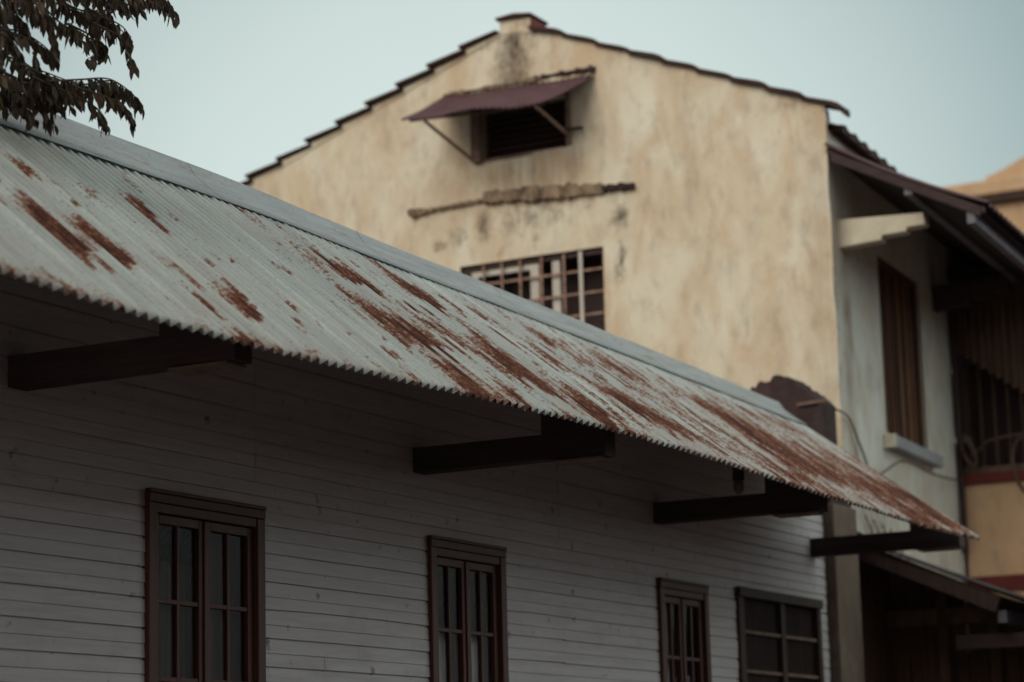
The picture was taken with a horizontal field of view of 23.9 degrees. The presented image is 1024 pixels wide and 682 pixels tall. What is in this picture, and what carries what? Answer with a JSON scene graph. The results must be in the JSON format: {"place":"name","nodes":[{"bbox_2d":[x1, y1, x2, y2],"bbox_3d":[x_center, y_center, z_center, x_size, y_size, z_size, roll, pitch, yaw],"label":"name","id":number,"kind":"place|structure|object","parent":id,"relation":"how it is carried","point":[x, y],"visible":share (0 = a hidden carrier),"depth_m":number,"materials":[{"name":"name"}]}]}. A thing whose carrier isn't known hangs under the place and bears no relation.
{"place":"outdoors","nodes":[
{"label":"outdoors","id":0,"kind":"place"},
{"bbox_2d":[0,0,1023,186],"label":"sky","id":1,"kind":"structure","parent":0,"point":[935,88],"materials":[{"name":"blue"}]},
{"bbox_2d":[943,157,1023,231],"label":"tan building","id":2,"kind":"structure","parent":0,"point":[1002,191],"depth_m":41.84,"materials":[{"name":"beige paint"}]},
{"label":"ground","id":3,"kind":"structure","parent":0,"visible":0},
{"bbox_2d":[0,0,179,138],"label":"tree","id":4,"kind":"object","parent":3,"relation":"on","point":[45,95],"visible":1,"depth_m":11.93,"materials":[{"name":"green plant"}]},
{"bbox_2d":[0,109,979,681],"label":"wooden shed","id":5,"kind":"structure","parent":3,"relation":"on","point":[250,433],"depth_m":14.29,"materials":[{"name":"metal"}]},
{"bbox_2d":[143,487,266,681],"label":"window","id":6,"kind":"structure","parent":5,"relation":"in","point":[206,622],"depth_m":13.30,"materials":[{"name":"brown paint"}]},
{"bbox_2d":[425,535,508,681],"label":"window","id":7,"kind":"structure","parent":5,"relation":"in","point":[460,657],"depth_m":15.83,"materials":[{"name":"brown paint"}]},
{"bbox_2d":[655,577,711,681],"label":"window","id":8,"kind":"structure","parent":5,"relation":"in","point":[680,594],"depth_m":18.78,"materials":[{"name":"brown paint"}]},
{"bbox_2d":[732,467,743,493],"bbox_3d":[1.688,0.918,18.085,0.090,0.465,0.090,-7,-12,28],"label":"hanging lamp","id":9,"kind":"object","parent":5,"relation":"hanging from","point":[738,479],"visible":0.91,"depth_m":18.03,"materials":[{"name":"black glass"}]},
{"bbox_2d":[734,586,823,681],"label":"barred window","id":10,"kind":"structure","parent":5,"relation":"in","point":[778,641],"depth_m":20.49,"materials":[{"name":"brown wood"}]},
{"bbox_2d":[240,12,1023,627],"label":"yellow house","id":11,"kind":"structure","parent":3,"relation":"on","point":[746,234],"depth_m":25.19,"materials":[{"name":"paint"}]},
{"bbox_2d":[470,93,582,163],"bbox_3d":[0.219,-2.253,25.791,1.330,0.600,0.360,-7,-12,28],"label":"louvre window","id":12,"kind":"structure","parent":11,"relation":"in","point":[522,131],"depth_m":25.87,"materials":[{"name":"brown wood"}]},
{"bbox_2d":[463,247,605,330],"bbox_3d":[0.365,-0.359,25.595,2.400,2.200,0.554,-7,-12,28],"label":"grille window","id":13,"kind":"structure","parent":11,"relation":"in","point":[571,284],"depth_m":25.60,"materials":[{"name":"brown metal"}]},
{"bbox_2d":[865,515,872,533],"bbox_3d":[3.774,2.044,24.387,0.035,0.462,1.356,-6,-12,24],"label":"dangling wire","id":14,"kind":"object","parent":11,"relation":"attached to","point":[868,524],"visible":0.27,"depth_m":23.87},
{"bbox_2d":[836,408,961,480],"bbox_3d":[4.060,1.244,25.037,0.168,0.509,5.215,-6,-12,24],"label":"cable","id":15,"kind":"object","parent":11,"relation":"attached to","point":[858,441],"depth_m":24.45,"materials":[{"name":"grey rubber"}]},
{"bbox_2d":[877,256,943,468],"bbox_3d":[4.177,0.234,25.897,0.295,2.084,1.943,-6,-12,24],"label":"shuttered window","id":16,"kind":"structure","parent":11,"relation":"in","point":[897,292],"depth_m":26.02,"materials":[{"name":"brown wood"}]},
{"bbox_2d":[960,434,977,467],"bbox_3d":[5.198,1.249,27.509,0.236,0.417,0.160,-7,-12,28],"label":"cable bundle","id":17,"kind":"object","parent":11,"relation":"attached to","point":[966,439],"visible":1,"depth_m":27.46,"materials":[{"name":"black rubber"}]},
{"bbox_2d":[964,432,1023,472],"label":"slung cable","id":18,"kind":"object","parent":11,"relation":"attached to","point":[982,445],"visible":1,"depth_m":27.36,"materials":[{"name":"black rubber"}]},
{"bbox_2d":[1010,433,1023,492],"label":"drooping cable","id":19,"kind":"object","parent":11,"relation":"hanging from","point":[1013,448],"visible":1,"depth_m":27.14,"materials":[{"name":"black rubber"}]},
{"bbox_2d":[750,375,864,681],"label":"party wall","id":20,"kind":"structure","parent":3,"relation":"on","point":[813,410],"depth_m":21.86,"materials":[{"name":"grey concrete"}]},
{"bbox_2d":[857,531,1023,681],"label":"lean to","id":21,"kind":"object","parent":3,"relation":"on","point":[917,619],"visible":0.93,"depth_m":23.14,"materials":[{"name":"brown wood"}]},
{"bbox_2d":[949,267,1023,602],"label":"slatted house","id":22,"kind":"structure","parent":3,"relation":"on","point":[994,495],"depth_m":27.64,"materials":[{"name":"beige paint"}]}
]}

